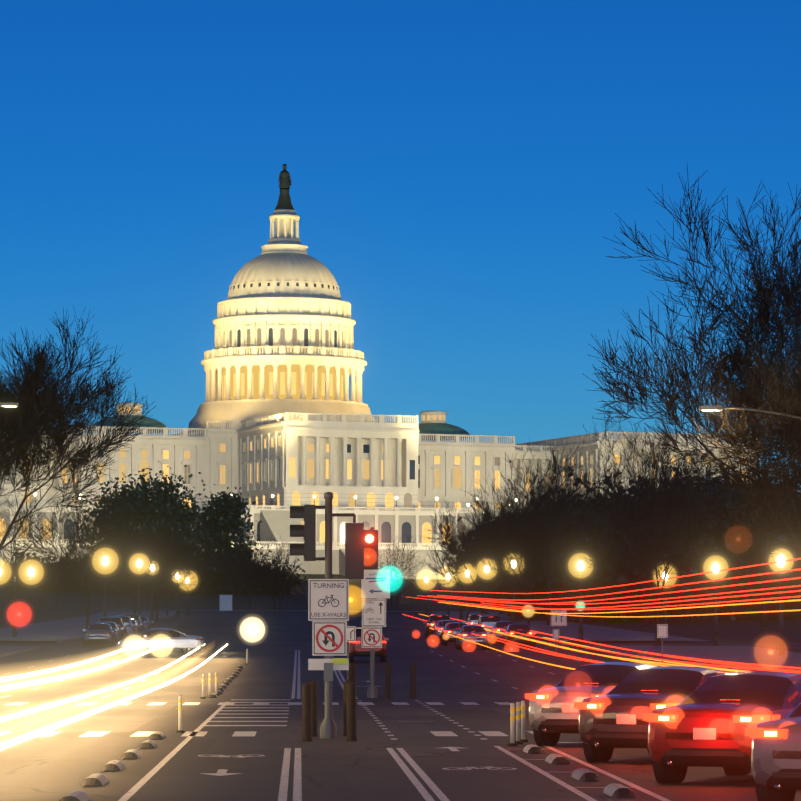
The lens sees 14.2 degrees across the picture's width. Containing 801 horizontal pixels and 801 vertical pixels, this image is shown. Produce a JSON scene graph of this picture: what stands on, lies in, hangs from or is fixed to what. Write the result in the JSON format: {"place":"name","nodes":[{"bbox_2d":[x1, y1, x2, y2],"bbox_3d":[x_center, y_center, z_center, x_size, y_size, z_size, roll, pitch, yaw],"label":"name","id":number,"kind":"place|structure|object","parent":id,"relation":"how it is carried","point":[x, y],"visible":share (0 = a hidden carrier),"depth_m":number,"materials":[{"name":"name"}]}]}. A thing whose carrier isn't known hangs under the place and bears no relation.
{"place":"outdoors","nodes":[
{"label":"outdoors","id":0,"kind":"place"},
{"bbox_2d":[0,611,800,800],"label":"road","id":1,"kind":"structure","parent":0,"point":[478,690],"depth_m":74.59,"materials":[{"name":"asphalt"}]},
{"bbox_2d":[0,566,33,636],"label":"globe lamp","id":2,"kind":"object","parent":1,"relation":"on","point":[14,625],"visible":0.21,"depth_m":228.05,"materials":[{"name":"metal"}]},
{"bbox_2d":[3,480,142,629],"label":"bare tree","id":3,"kind":"object","parent":1,"relation":"on","point":[80,566],"visible":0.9,"depth_m":236.81,"materials":[{"name":"brown plant"}]},
{"bbox_2d":[0,307,155,550],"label":"bare tree","id":4,"kind":"object","parent":1,"relation":"on","point":[30,422],"visible":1,"depth_m":166.82,"materials":[{"name":"brown plant"}]},
{"bbox_2d":[83,623,117,646],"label":"parked car","id":5,"kind":"object","parent":1,"relation":"on","point":[99,632],"visible":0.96,"depth_m":198.44,"materials":[{"name":"grey metal"}]},
{"bbox_2d":[102,554,107,616],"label":"globe lamp","id":6,"kind":"object","parent":1,"relation":"on","point":[105,560],"visible":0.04,"depth_m":228.29,"materials":[{"name":"metal"}]},
{"bbox_2d":[91,622,123,644],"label":"parked car","id":7,"kind":"object","parent":1,"relation":"on","point":[118,632],"visible":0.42,"depth_m":207.12,"materials":[{"name":"grey metal"}]},
{"bbox_2d":[0,642,227,749],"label":"light trails","id":8,"kind":"object","parent":1,"relation":"on","point":[19,739],"visible":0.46,"depth_m":87.16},
{"bbox_2d":[99,617,128,639],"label":"parked car","id":9,"kind":"object","parent":1,"relation":"on","point":[119,622],"visible":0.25,"depth_m":213.41,"materials":[{"name":"grey metal"}]},
{"bbox_2d":[111,616,137,637],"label":"parked car","id":10,"kind":"object","parent":1,"relation":"on","point":[130,628],"visible":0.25,"depth_m":220.91,"materials":[{"name":"grey metal"}]},
{"bbox_2d":[120,614,145,633],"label":"parked car","id":11,"kind":"object","parent":1,"relation":"on","point":[137,617],"visible":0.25,"depth_m":235.94,"materials":[{"name":"grey metal"}]},
{"bbox_2d":[95,500,183,613],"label":"bare tree","id":12,"kind":"object","parent":1,"relation":"on","point":[136,558],"visible":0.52,"depth_m":288.03,"materials":[{"name":"brown plant"}]},
{"bbox_2d":[137,558,141,614],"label":"globe lamp","id":13,"kind":"object","parent":1,"relation":"on","point":[139,563],"visible":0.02,"depth_m":258.26,"materials":[{"name":"metal"}]},
{"bbox_2d":[140,616,153,630],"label":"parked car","id":14,"kind":"object","parent":1,"relation":"on","point":[147,625],"visible":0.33,"depth_m":244.21,"materials":[{"name":"grey metal"}]},
{"bbox_2d":[59,666,242,800],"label":"lane dividers","id":15,"kind":"object","parent":1,"relation":"on","point":[96,780],"visible":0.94,"depth_m":47.63,"materials":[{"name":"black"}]},
{"bbox_2d":[150,564,154,626],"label":"globe lamp","id":16,"kind":"object","parent":1,"relation":"on","point":[151,615],"visible":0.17,"depth_m":298.04,"materials":[{"name":"grey paint"}]},
{"bbox_2d":[116,628,203,655],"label":"crossing car","id":17,"kind":"object","parent":1,"relation":"on","point":[151,638],"visible":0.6,"depth_m":173.58,"materials":[{"name":"white metal"}]},
{"bbox_2d":[123,518,200,620],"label":"bare tree","id":18,"kind":"object","parent":1,"relation":"on","point":[166,563],"visible":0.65,"depth_m":342.72,"materials":[{"name":"brown plant"}]},
{"bbox_2d":[131,535,197,615],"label":"bare tree","id":19,"kind":"object","parent":1,"relation":"on","point":[167,595],"visible":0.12,"depth_m":392.60,"materials":[{"name":"brown plant"}]},
{"bbox_2d":[175,574,179,619],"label":"globe lamp","id":20,"kind":"object","parent":1,"relation":"on","point":[177,606],"visible":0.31,"depth_m":357.91,"materials":[{"name":"metal"}]},
{"bbox_2d":[175,649,248,732],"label":"bollards","id":21,"kind":"object","parent":1,"relation":"on","point":[179,730],"visible":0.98,"depth_m":99.19,"materials":[{"name":"white plastic"}]},
{"bbox_2d":[219,595,231,610],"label":"verge sign","id":22,"kind":"object","parent":1,"relation":"on","point":[225,602],"visible":0.96,"depth_m":298.26,"materials":[{"name":"grey"}]},
{"bbox_2d":[107,609,431,611],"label":"road paving","id":23,"kind":"structure","parent":1,"relation":"on","point":[260,610],"depth_m":425.14,"materials":[{"name":"asphalt"}]},
{"bbox_2d":[290,492,363,738],"bbox_3d":[-1.429,4.138,62.008,1.490,4.750,0.550,1,-4,-11],"label":"signal pole","id":24,"kind":"object","parent":1,"relation":"on","point":[354,549],"visible":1,"depth_m":61.91,"materials":[{"name":"grey"}]},
{"bbox_2d":[308,579,348,620],"bbox_3d":[-1.385,3.840,61.848,0.780,0.800,0.011,0,-4,-2],"label":"bicycle sign","id":25,"kind":"object","parent":24,"relation":"attached to","point":[322,600],"visible":1,"depth_m":61.84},
{"bbox_2d":[308,658,348,669],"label":"small sign plates","id":26,"kind":"object","parent":24,"relation":"attached to","point":[338,664],"visible":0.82,"depth_m":61.75,"materials":[{"name":"grey"}]},
{"bbox_2d":[312,621,346,655],"bbox_3d":[-1.365,4.578,61.794,0.660,0.660,0.013,0,-4,-2],"label":"no u-turn sign","id":27,"kind":"object","parent":24,"relation":"attached to","point":[329,638],"visible":1,"depth_m":61.79,"materials":[{"name":"grey"}]},
{"bbox_2d":[301,681,356,740],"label":"bollards","id":28,"kind":"object","parent":1,"relation":"on","point":[309,709],"visible":1,"depth_m":60.14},
{"bbox_2d":[347,624,355,680],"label":"sign post","id":29,"kind":"object","parent":1,"relation":"on","point":[351,633],"visible":0.6,"depth_m":95.95,"materials":[{"name":"grey"}]},
{"bbox_2d":[198,681,515,775],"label":"road markings","id":30,"kind":"object","parent":1,"relation":"on","point":[221,772],"visible":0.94,"depth_m":73.57,"materials":[{"name":"white paint"}]},
{"bbox_2d":[349,628,388,661],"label":"suv","id":31,"kind":"object","parent":1,"relation":"on","point":[356,649],"visible":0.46,"depth_m":158.89,"materials":[{"name":"red metal"}]},
{"bbox_2d":[364,527,377,697],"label":"signal pole","id":32,"kind":"object","parent":1,"relation":"on","point":[371,549],"visible":0.58,"depth_m":100.41,"materials":[{"name":"grey"}]},
{"bbox_2d":[362,627,381,647],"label":"no u-turn sign","id":33,"kind":"object","parent":32,"relation":"attached to","point":[371,637],"visible":1,"depth_m":100.42,"materials":[{"name":"grey"}]},
{"bbox_2d":[362,599,385,626],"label":"bicycle sign","id":34,"kind":"object","parent":32,"relation":"attached to","point":[376,609],"visible":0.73,"depth_m":100.48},
{"bbox_2d":[361,570,389,597],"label":"arrow sign","id":35,"kind":"object","parent":32,"relation":"attached to","point":[375,586],"visible":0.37,"depth_m":100.55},
{"bbox_2d":[349,662,415,698],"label":"bollards","id":36,"kind":"object","parent":1,"relation":"on","point":[388,678],"visible":0.77,"depth_m":99.22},
{"bbox_2d":[423,615,450,637],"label":"parked car","id":37,"kind":"object","parent":1,"relation":"on","point":[433,620],"visible":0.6,"depth_m":231.04,"materials":[{"name":"black metal"}]},
{"bbox_2d":[431,620,456,641],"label":"parked car","id":38,"kind":"object","parent":1,"relation":"on","point":[436,632],"visible":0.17,"depth_m":217.95,"materials":[{"name":"black metal"}]},
{"bbox_2d":[439,622,466,645],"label":"parked car","id":39,"kind":"object","parent":1,"relation":"on","point":[449,628],"visible":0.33,"depth_m":203.47,"materials":[{"name":"black metal"}]},
{"bbox_2d":[423,507,489,618],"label":"bare tree","id":40,"kind":"object","parent":1,"relation":"on","point":[446,554],"visible":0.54,"depth_m":353.87,"materials":[{"name":"brown plant"}]},
{"bbox_2d":[465,568,469,622],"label":"globe lamp","id":41,"kind":"object","parent":1,"relation":"on","point":[467,600],"visible":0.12,"depth_m":318.99,"materials":[{"name":"grey paint"}]},
{"bbox_2d":[453,625,489,649],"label":"parked car","id":42,"kind":"object","parent":1,"relation":"on","point":[465,631],"visible":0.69,"depth_m":189.18,"materials":[{"name":"grey metal"}]},
{"bbox_2d":[463,614,489,636],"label":"parked car","id":43,"kind":"object","parent":1,"relation":"on","point":[472,619],"visible":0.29,"depth_m":238.13,"materials":[{"name":"grey metal"}]},
{"bbox_2d":[418,497,536,613],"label":"bare tree","id":44,"kind":"object","parent":1,"relation":"on","point":[482,541],"visible":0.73,"depth_m":305.07,"materials":[{"name":"brown plant"}]},
{"bbox_2d":[485,565,488,613],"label":"globe lamp","id":45,"kind":"object","parent":1,"relation":"on","point":[486,569],"visible":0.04,"depth_m":289.11,"materials":[{"name":"grey paint"}]},
{"bbox_2d":[473,615,501,633],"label":"parked car","id":46,"kind":"object","parent":1,"relation":"on","point":[489,620],"visible":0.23,"depth_m":224.14,"materials":[{"name":"white metal"}]},
{"bbox_2d":[488,621,514,643],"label":"parked car","id":47,"kind":"object","parent":1,"relation":"on","point":[502,625],"visible":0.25,"depth_m":211.10,"materials":[{"name":"black metal"}]},
{"bbox_2d":[511,560,515,623],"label":"globe lamp","id":48,"kind":"object","parent":1,"relation":"on","point":[514,620],"visible":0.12,"depth_m":261.11,"materials":[{"name":"metal"}]},
{"bbox_2d":[462,475,568,616],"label":"bare tree","id":49,"kind":"object","parent":1,"relation":"on","point":[475,511],"visible":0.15,"depth_m":368.60,"materials":[{"name":"brown plant"}]},
{"bbox_2d":[507,701,527,745],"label":"bollards","id":50,"kind":"object","parent":1,"relation":"on","point":[513,742],"visible":1,"depth_m":58.65,"materials":[{"name":"white plastic"}]},
{"bbox_2d":[500,624,535,647],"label":"parked car","id":51,"kind":"object","parent":1,"relation":"on","point":[522,628],"visible":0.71,"depth_m":196.32,"materials":[{"name":"black metal"}]},
{"bbox_2d":[460,476,590,625],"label":"bare tree","id":52,"kind":"object","parent":1,"relation":"on","point":[527,537],"visible":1,"depth_m":249.13,"materials":[{"name":"brown plant"}]},
{"bbox_2d":[474,438,600,624],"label":"bare tree","id":53,"kind":"object","parent":1,"relation":"on","point":[550,566],"visible":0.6,"depth_m":299.01,"materials":[{"name":"brown plant"}]},
{"bbox_2d":[553,629,558,667],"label":"verge sign","id":54,"kind":"object","parent":1,"relation":"on","point":[555,634],"visible":0.98,"depth_m":149.11,"materials":[{"name":"grey"}]},
{"bbox_2d":[551,610,566,667],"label":"verge sign","id":55,"kind":"object","parent":1,"relation":"on","point":[559,620],"visible":0.85,"depth_m":149.16,"materials":[{"name":"grey"}]},
{"bbox_2d":[451,488,695,621],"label":"tree","id":56,"kind":"object","parent":1,"relation":"on","point":[593,576],"depth_m":335.55,"materials":[{"name":"plant"}]},
{"bbox_2d":[523,744,635,797],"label":"lane divider bumps","id":57,"kind":"object","parent":1,"relation":"on","point":[614,790],"visible":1,"depth_m":43.93,"materials":[{"name":"black"}]},
{"bbox_2d":[577,558,584,642],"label":"globe lamp","id":58,"kind":"object","parent":1,"relation":"on","point":[580,565],"visible":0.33,"depth_m":214.24,"materials":[{"name":"metal"}]},
{"bbox_2d":[525,662,656,745],"bbox_3d":[3.994,5.553,58.756,2.220,1.535,4.713,-2,-5,25],"label":"queue car","id":59,"kind":"object","parent":1,"relation":"on","point":[553,713],"visible":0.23,"depth_m":57.00,"materials":[{"name":"white metal"}]},
{"bbox_2d":[403,558,800,673],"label":"light trails","id":60,"kind":"object","parent":1,"relation":"on","point":[743,666],"visible":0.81,"depth_m":103.50,"materials":[{"name":"red"}]},
{"bbox_2d":[574,666,725,761],"bbox_3d":[4.472,5.024,51.487,2.220,1.535,4.713,-2,-5,25],"label":"queue car","id":61,"kind":"object","parent":1,"relation":"on","point":[611,720],"visible":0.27,"depth_m":49.69,"materials":[{"name":"black metal"}]},
{"bbox_2d":[579,437,724,645],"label":"bare tree","id":62,"kind":"object","parent":1,"relation":"on","point":[657,531],"visible":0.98,"depth_m":203.45,"materials":[{"name":"brown plant"}]},
{"bbox_2d":[657,624,667,664],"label":"verge sign","id":63,"kind":"object","parent":1,"relation":"on","point":[662,631],"visible":0.83,"depth_m":119.26,"materials":[{"name":"grey"}]},
{"bbox_2d":[662,572,667,623],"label":"globe lamp","id":64,"kind":"object","parent":1,"relation":"on","point":[665,611],"visible":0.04,"depth_m":229.44,"materials":[{"name":"metal"}]},
{"bbox_2d":[712,560,719,645],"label":"globe lamp","id":65,"kind":"object","parent":1,"relation":"on","point":[715,566],"visible":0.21,"depth_m":199.47,"materials":[{"name":"metal"}]},
{"bbox_2d":[643,671,800,782],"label":"queue car","id":66,"kind":"object","parent":1,"relation":"on","point":[707,722],"visible":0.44,"depth_m":42.48,"materials":[{"name":"red metal"}]},
{"bbox_2d":[699,406,800,418],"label":"street light","id":67,"kind":"object","parent":1,"relation":"on","point":[711,408],"visible":0.98,"depth_m":117.96,"materials":[{"name":"grey"}]},
{"bbox_2d":[745,703,800,800],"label":"queue car","id":68,"kind":"object","parent":1,"relation":"on","point":[776,759],"visible":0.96,"depth_m":35.92,"materials":[{"name":"white metal"}]},
{"bbox_2d":[777,552,784,654],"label":"globe lamp","id":69,"kind":"object","parent":1,"relation":"on","point":[781,639],"visible":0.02,"depth_m":169.54,"materials":[{"name":"metal"}]},
{"bbox_2d":[0,532,800,652],"bbox_3d":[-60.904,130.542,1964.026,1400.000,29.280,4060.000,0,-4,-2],"label":"ground","id":70,"kind":"structure","parent":0,"point":[34,610],"depth_m":468.03,"materials":[{"name":"grey plant"}]},
{"bbox_2d":[0,542,70,590],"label":"bush","id":71,"kind":"object","parent":70,"relation":"on","point":[7,573],"visible":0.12,"depth_m":582.69,"materials":[{"name":"green plant"}]},
{"bbox_2d":[0,490,74,599],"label":"bare tree","id":72,"kind":"object","parent":70,"relation":"on","point":[14,546],"visible":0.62,"depth_m":518.25,"materials":[{"name":"brown plant"}]},
{"bbox_2d":[17,548,88,607],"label":"bare tree","id":73,"kind":"object","parent":70,"relation":"on","point":[67,579],"visible":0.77,"depth_m":452.15,"materials":[{"name":"brown plant"}]},
{"bbox_2d":[17,507,92,560],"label":"bare tree","id":74,"kind":"object","parent":70,"relation":"on","point":[50,547],"visible":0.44,"depth_m":606.55,"materials":[{"name":"brown plant"}]},
{"bbox_2d":[38,556,94,590],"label":"bush","id":75,"kind":"object","parent":70,"relation":"on","point":[70,587],"visible":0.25,"depth_m":587.50,"materials":[{"name":"green plant"}]},
{"bbox_2d":[32,543,102,597],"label":"bare tree","id":76,"kind":"object","parent":70,"relation":"on","point":[49,576],"visible":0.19,"depth_m":534.18,"materials":[{"name":"brown plant"}]},
{"bbox_2d":[49,552,115,590],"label":"bush","id":77,"kind":"object","parent":70,"relation":"on","point":[98,573],"visible":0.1,"depth_m":591.51,"materials":[{"name":"green plant"}]},
{"bbox_2d":[77,549,143,607],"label":"bare tree","id":78,"kind":"object","parent":70,"relation":"on","point":[121,584],"visible":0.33,"depth_m":451.18,"materials":[{"name":"brown plant"}]},
{"bbox_2d":[86,545,142,590],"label":"bush","id":79,"kind":"object","parent":70,"relation":"on","point":[106,574],"depth_m":591.53,"materials":[{"name":"green plant"}]},
{"bbox_2d":[94,555,184,593],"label":"bush","id":80,"kind":"object","parent":70,"relation":"on","point":[143,590],"visible":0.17,"depth_m":571.13,"materials":[{"name":"green plant"}]},
{"bbox_2d":[61,460,238,577],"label":"evergreen","id":81,"kind":"object","parent":70,"relation":"on","point":[166,504],"depth_m":594.23,"materials":[{"name":"plant"}]},
{"bbox_2d":[139,549,193,609],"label":"bare tree","id":82,"kind":"object","parent":70,"relation":"on","point":[154,595],"visible":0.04,"depth_m":439.33,"materials":[{"name":"brown plant"}]},
{"bbox_2d":[169,546,218,603],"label":"bare tree","id":83,"kind":"object","parent":70,"relation":"on","point":[203,573],"visible":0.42,"depth_m":500.09,"materials":[{"name":"brown plant"}]},
{"bbox_2d":[166,553,224,593],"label":"bush","id":84,"kind":"object","parent":70,"relation":"on","point":[206,588],"visible":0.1,"depth_m":575.73,"materials":[{"name":"green plant"}]},
{"bbox_2d":[194,487,261,564],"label":"evergreen","id":85,"kind":"object","parent":70,"relation":"on","point":[232,519],"depth_m":606.37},
{"bbox_2d":[206,545,264,591],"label":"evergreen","id":86,"kind":"object","parent":70,"relation":"on","point":[234,555],"visible":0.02,"depth_m":593.11,"materials":[{"name":"green plant"}]},
{"bbox_2d":[197,540,283,605],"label":"bare tree","id":87,"kind":"object","parent":70,"relation":"on","point":[223,588],"visible":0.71,"depth_m":486.58,"materials":[{"name":"brown plant"}]},
{"bbox_2d":[218,529,281,609],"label":"bare tree","id":88,"kind":"object","parent":70,"relation":"on","point":[244,577],"visible":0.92,"depth_m":437.13,"materials":[{"name":"brown plant"}]},
{"bbox_2d":[215,550,307,594],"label":"bush","id":89,"kind":"object","parent":70,"relation":"on","point":[238,592],"visible":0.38,"depth_m":578.75,"materials":[{"name":"green plant"}]},
{"bbox_2d":[241,548,303,609],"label":"bare tree","id":90,"kind":"object","parent":70,"relation":"on","point":[273,597],"visible":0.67,"depth_m":443.68,"materials":[{"name":"brown plant"}]},
{"bbox_2d":[255,538,289,599],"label":"bare tree","id":91,"kind":"object","parent":70,"relation":"on","point":[278,564],"visible":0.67,"depth_m":537.99,"materials":[{"name":"brown plant"}]},
{"bbox_2d":[240,545,307,611],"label":"bare tree","id":92,"kind":"object","parent":70,"relation":"on","point":[279,597],"visible":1,"depth_m":431.81,"materials":[{"name":"brown plant"}]},
{"bbox_2d":[0,164,759,578],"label":"capitol","id":93,"kind":"structure","parent":70,"relation":"on","point":[280,422],"depth_m":779.22,"materials":[{"name":"stone"}]},
{"bbox_2d":[378,544,422,605],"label":"bare tree","id":94,"kind":"object","parent":70,"relation":"on","point":[391,593],"visible":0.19,"depth_m":498.76,"materials":[{"name":"brown plant"}]},
{"bbox_2d":[379,532,425,598],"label":"bare tree","id":95,"kind":"object","parent":70,"relation":"on","point":[408,558],"visible":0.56,"depth_m":557.19,"materials":[{"name":"brown plant"}]},
{"bbox_2d":[378,535,431,607],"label":"bare tree","id":96,"kind":"object","parent":70,"relation":"on","point":[399,562],"visible":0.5,"depth_m":473.94,"materials":[{"name":"brown plant"}]},
{"bbox_2d":[442,494,553,611],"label":"bare tree","id":97,"kind":"object","parent":70,"relation":"on","point":[480,582],"depth_m":447.96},
{"bbox_2d":[517,473,632,517],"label":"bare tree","id":98,"kind":"object","parent":70,"relation":"on","point":[569,474],"visible":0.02,"depth_m":459.78,"materials":[{"name":"green plant"}]},
{"bbox_2d":[540,454,620,517],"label":"bare tree","id":99,"kind":"object","parent":70,"relation":"on","point":[591,492],"visible":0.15,"depth_m":400.24,"materials":[{"name":"brown plant"}]},
{"bbox_2d":[517,476,747,621],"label":"tree","id":100,"kind":"object","parent":70,"relation":"on","point":[694,568],"depth_m":346.15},
{"bbox_2d":[550,402,728,626],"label":"bare tree","id":101,"kind":"object","parent":70,"relation":"on","point":[646,619],"visible":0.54,"depth_m":300.33,"materials":[{"name":"brown plant"}]},
{"bbox_2d":[624,432,747,496],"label":"bare tree","id":102,"kind":"object","parent":70,"relation":"on","point":[690,463],"visible":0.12,"depth_m":429.52,"materials":[{"name":"brown plant"}]},
{"bbox_2d":[583,167,800,566],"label":"bare tree","id":103,"kind":"object","parent":70,"relation":"on","point":[777,395],"visible":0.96,"depth_m":124.28,"materials":[{"name":"brown plant"}]},
{"bbox_2d":[598,467,799,620],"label":"tree","id":104,"kind":"object","parent":70,"relation":"on","point":[732,554],"depth_m":355.25,"materials":[{"name":"plant"}]},
{"bbox_2d":[658,453,798,619],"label":"tree","id":105,"kind":"object","parent":70,"relation":"on","point":[724,512],"depth_m":367.45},
{"bbox_2d":[665,418,800,626],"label":"bare tree","id":106,"kind":"object","parent":70,"relation":"on","point":[764,621],"visible":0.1,"depth_m":300.31,"materials":[{"name":"brown plant"}]},
{"bbox_2d":[696,465,800,620],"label":"tree","id":107,"kind":"object","parent":70,"relation":"on","point":[787,550],"depth_m":356.71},
{"bbox_2d":[0,0,800,492],"label":"sky","id":108,"kind":"structure","parent":0,"point":[460,171],"materials":[{"name":"blue"}]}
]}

